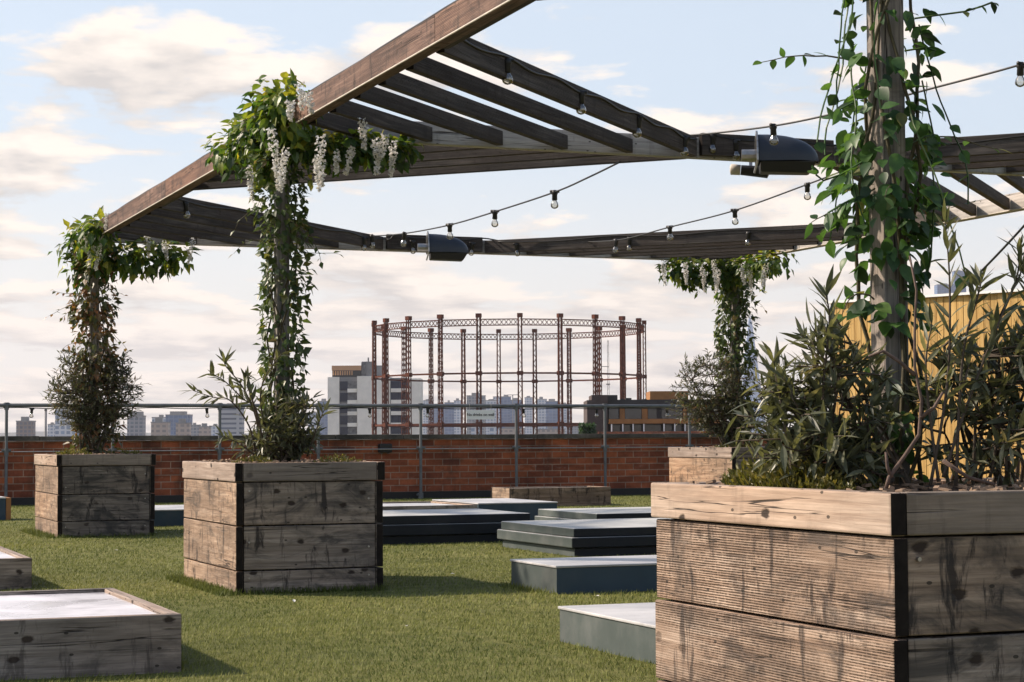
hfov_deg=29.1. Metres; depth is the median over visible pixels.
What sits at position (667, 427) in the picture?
window
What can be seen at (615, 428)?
window
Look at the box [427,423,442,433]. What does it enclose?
city building
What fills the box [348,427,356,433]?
window
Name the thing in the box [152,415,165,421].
city building
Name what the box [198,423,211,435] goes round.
city building
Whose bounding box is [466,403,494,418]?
rail sign
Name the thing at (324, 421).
city building
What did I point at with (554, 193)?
festoon lights
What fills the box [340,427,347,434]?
window
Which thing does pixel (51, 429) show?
city building
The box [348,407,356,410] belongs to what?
window
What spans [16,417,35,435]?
city building
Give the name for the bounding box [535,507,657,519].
stepped roof light
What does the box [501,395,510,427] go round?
city building
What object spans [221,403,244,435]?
city building
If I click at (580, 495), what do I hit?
bench box
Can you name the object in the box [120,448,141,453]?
sedum tuft
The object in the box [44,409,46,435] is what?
chimney
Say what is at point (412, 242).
festoon lights
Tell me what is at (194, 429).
city building
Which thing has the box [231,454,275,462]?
sedum tuft
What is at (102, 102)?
sky
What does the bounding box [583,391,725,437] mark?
dark brick building
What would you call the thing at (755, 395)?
glass spire
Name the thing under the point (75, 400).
potted shrub
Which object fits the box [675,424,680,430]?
window
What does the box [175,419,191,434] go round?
city building
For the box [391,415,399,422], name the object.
window
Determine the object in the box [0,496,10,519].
blue bench
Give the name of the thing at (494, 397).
city building
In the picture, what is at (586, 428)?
clipped hedge
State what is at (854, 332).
yellow hut
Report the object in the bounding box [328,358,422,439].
white tower block
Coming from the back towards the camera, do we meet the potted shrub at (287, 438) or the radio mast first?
the radio mast
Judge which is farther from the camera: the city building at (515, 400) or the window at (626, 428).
the city building at (515, 400)
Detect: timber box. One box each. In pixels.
[0,546,31,589]
[0,588,181,680]
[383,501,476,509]
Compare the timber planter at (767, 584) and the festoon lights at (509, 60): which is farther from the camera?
the festoon lights at (509, 60)
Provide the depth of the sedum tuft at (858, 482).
4.70 m
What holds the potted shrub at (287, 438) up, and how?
in the timber planter at (330, 513)
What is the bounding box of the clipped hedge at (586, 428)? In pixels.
[577,422,596,433]
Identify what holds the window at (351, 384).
in the white tower block
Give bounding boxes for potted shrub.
[40,342,150,453]
[231,387,326,462]
[665,346,769,444]
[724,298,913,487]
[898,308,1023,489]
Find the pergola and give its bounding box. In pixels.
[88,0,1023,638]
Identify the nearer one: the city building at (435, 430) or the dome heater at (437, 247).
the dome heater at (437, 247)
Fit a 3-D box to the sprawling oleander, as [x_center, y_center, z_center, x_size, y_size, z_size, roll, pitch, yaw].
[-1.290,0.310,10.083,0.842,0.571,0.442,1,-3,-21]
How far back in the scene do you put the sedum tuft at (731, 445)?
17.91 m
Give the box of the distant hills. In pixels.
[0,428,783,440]
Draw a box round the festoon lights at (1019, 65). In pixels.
[690,61,1023,144]
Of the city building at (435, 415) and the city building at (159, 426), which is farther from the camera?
the city building at (435, 415)
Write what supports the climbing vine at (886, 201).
in the timber planter at (767, 584)
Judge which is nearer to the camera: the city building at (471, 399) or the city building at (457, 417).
the city building at (471, 399)
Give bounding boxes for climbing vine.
[46,205,201,453]
[200,68,424,456]
[655,250,798,446]
[753,0,1011,485]
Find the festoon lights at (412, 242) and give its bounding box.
[178,198,849,255]
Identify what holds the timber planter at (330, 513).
on the turf ground at (633, 677)
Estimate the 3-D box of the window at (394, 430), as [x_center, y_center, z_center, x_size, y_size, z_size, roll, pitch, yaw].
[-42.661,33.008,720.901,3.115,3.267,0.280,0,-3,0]
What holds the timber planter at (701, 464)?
on the turf ground at (633, 677)
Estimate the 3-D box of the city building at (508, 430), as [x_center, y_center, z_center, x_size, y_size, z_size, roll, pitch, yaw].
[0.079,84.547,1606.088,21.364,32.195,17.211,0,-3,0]
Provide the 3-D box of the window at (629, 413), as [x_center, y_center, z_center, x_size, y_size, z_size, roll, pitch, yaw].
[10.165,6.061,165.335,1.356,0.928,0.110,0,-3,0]
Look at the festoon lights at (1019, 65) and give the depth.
10.28 m
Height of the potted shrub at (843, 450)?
0.505 m
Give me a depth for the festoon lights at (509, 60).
9.73 m
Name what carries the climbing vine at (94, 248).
on the timber planter at (119, 488)
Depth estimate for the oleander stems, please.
4.70 m
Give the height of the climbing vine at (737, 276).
1.972 m
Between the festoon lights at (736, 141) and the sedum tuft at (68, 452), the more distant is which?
the sedum tuft at (68, 452)
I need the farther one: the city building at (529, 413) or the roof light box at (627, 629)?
the city building at (529, 413)
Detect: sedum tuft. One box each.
[55,446,91,454]
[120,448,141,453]
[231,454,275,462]
[313,452,361,461]
[714,441,744,447]
[720,453,855,489]
[842,472,885,490]
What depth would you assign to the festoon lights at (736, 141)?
11.48 m
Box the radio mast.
[602,340,609,394]
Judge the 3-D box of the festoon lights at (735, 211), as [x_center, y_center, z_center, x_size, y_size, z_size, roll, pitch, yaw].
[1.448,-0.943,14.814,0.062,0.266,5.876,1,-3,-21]
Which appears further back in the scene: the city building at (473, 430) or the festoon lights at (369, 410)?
the city building at (473, 430)
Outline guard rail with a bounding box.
[0,402,762,498]
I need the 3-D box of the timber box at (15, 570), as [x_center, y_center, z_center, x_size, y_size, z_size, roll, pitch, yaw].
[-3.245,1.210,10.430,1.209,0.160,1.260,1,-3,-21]
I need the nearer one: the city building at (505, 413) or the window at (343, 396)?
the window at (343, 396)
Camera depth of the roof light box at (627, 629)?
6.95 m
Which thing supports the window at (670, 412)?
in the dark brick building at (639, 421)
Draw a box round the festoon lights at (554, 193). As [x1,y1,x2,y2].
[370,161,620,248]
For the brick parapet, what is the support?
on the roof deck
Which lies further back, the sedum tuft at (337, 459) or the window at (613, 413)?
the window at (613, 413)
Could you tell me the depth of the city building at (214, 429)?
2097.94 m
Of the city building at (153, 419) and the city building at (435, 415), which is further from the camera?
the city building at (435, 415)
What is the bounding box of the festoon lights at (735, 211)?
[588,172,838,252]
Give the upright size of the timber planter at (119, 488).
0.659 m
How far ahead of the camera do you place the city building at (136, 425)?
1498.81 m
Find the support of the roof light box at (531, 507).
on the turf ground at (633, 677)
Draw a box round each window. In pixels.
[340,381,347,389]
[340,393,347,401]
[340,407,347,412]
[340,416,347,424]
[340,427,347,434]
[348,381,356,388]
[348,393,356,399]
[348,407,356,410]
[348,416,356,422]
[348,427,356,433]
[391,381,399,387]
[391,393,399,399]
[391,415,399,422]
[391,427,399,433]
[609,409,617,418]
[612,425,619,431]
[623,425,629,431]
[625,409,640,418]
[634,425,640,430]
[644,425,660,430]
[648,408,656,418]
[662,408,681,418]
[665,425,671,430]
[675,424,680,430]
[686,424,698,430]
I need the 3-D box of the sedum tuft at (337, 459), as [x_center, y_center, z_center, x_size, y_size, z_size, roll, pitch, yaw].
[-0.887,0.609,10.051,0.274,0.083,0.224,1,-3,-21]
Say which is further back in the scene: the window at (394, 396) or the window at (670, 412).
the window at (394, 396)
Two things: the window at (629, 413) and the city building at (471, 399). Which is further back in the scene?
the city building at (471, 399)
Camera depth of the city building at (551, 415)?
2498.44 m
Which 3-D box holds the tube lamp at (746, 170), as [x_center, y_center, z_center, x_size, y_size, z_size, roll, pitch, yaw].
[1.460,-1.026,11.766,0.318,0.112,0.081,-1,-3,6]
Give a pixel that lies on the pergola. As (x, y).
(460, 144)
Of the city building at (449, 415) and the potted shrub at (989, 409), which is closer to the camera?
the potted shrub at (989, 409)
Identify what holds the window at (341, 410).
in the white tower block
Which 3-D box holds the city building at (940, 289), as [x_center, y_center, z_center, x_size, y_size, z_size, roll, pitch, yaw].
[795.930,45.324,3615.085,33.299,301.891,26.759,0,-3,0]
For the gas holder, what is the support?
on the city ground
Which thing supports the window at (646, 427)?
in the dark brick building at (639, 421)
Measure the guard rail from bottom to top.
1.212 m
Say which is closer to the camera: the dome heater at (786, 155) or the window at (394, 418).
the dome heater at (786, 155)
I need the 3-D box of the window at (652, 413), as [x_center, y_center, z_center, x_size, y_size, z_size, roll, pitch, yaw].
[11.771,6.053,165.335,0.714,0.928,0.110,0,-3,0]
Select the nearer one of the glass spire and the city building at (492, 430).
the city building at (492, 430)
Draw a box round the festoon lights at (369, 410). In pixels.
[3,407,687,417]
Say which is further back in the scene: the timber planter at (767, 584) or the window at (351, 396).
the window at (351, 396)
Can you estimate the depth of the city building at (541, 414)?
2598.45 m
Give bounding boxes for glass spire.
[742,315,765,432]
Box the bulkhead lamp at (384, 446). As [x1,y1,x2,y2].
[378,444,391,453]
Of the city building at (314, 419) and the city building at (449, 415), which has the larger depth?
the city building at (449, 415)
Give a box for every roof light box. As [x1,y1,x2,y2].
[154,505,186,526]
[432,498,557,520]
[510,555,656,593]
[558,602,655,663]
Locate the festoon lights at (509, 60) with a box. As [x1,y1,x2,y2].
[463,40,696,155]
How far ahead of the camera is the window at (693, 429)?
165.20 m
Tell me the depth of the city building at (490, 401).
2498.52 m
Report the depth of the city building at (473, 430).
1298.71 m
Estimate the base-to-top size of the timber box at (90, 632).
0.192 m
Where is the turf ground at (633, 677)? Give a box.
[0,495,663,681]
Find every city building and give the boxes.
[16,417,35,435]
[47,422,54,435]
[55,407,77,435]
[127,412,145,440]
[151,417,170,435]
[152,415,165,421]
[165,411,192,434]
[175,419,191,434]
[191,423,200,435]
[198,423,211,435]
[211,424,217,435]
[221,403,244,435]
[308,411,316,434]
[317,399,327,439]
[423,399,432,433]
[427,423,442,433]
[434,408,444,433]
[444,400,453,433]
[454,398,460,433]
[466,393,485,433]
[471,421,478,433]
[486,399,496,433]
[489,427,496,433]
[493,396,499,433]
[499,427,524,438]
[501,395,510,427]
[510,398,521,427]
[524,396,532,438]
[537,397,546,428]
[538,427,564,438]
[546,399,557,428]
[560,402,569,433]
[569,426,578,433]
[934,283,954,293]
[952,270,965,292]
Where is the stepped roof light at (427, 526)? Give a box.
[380,508,529,544]
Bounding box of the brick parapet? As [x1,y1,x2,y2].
[0,433,825,504]
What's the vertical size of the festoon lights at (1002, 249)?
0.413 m
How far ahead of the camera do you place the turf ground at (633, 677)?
8.33 m
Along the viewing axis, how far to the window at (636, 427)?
165.24 m
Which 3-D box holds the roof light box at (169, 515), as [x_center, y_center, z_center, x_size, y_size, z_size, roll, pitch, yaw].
[-2.810,1.593,18.058,1.512,0.152,1.232,1,-3,-21]
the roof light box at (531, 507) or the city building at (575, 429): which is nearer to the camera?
the roof light box at (531, 507)
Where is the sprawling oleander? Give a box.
[182,346,337,456]
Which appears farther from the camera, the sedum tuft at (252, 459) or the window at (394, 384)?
the window at (394, 384)
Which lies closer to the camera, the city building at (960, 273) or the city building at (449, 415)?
the city building at (449, 415)
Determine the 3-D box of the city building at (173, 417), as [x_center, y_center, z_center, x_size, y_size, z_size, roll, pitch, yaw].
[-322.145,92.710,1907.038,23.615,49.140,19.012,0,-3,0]
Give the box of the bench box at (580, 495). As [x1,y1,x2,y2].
[491,486,610,505]
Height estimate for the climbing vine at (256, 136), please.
2.093 m
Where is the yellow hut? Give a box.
[826,289,1023,478]
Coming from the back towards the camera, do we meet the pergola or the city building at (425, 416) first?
the city building at (425, 416)
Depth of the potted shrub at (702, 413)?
17.98 m
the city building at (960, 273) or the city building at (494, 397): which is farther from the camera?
the city building at (960, 273)
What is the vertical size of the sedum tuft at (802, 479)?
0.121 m
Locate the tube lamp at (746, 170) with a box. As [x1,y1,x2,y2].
[730,162,768,177]
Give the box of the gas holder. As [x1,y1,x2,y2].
[371,313,646,438]
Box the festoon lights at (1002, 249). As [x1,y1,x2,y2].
[962,225,1023,289]
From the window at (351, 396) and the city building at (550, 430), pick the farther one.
the city building at (550, 430)
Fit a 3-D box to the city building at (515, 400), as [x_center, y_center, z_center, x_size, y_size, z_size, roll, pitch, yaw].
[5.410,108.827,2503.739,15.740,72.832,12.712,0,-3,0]
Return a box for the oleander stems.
[758,198,1023,488]
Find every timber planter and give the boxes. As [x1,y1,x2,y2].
[34,452,155,536]
[182,458,384,593]
[651,476,1023,681]
[668,445,776,481]
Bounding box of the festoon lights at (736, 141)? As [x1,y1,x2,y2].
[710,134,1023,159]
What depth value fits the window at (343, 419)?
720.92 m
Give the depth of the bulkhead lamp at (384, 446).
25.01 m
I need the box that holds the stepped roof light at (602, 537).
[497,518,670,556]
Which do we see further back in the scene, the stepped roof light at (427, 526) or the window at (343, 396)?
the window at (343, 396)
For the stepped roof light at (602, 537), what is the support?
on the turf ground at (633, 677)
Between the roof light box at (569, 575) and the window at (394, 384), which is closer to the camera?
the roof light box at (569, 575)
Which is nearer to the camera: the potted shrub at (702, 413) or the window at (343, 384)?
the potted shrub at (702, 413)
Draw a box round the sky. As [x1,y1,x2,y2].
[0,0,1023,432]
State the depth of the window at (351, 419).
720.92 m
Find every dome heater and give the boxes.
[417,231,468,261]
[741,131,818,174]
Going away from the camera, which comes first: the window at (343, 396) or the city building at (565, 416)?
the window at (343, 396)
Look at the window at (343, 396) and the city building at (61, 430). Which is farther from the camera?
the city building at (61, 430)

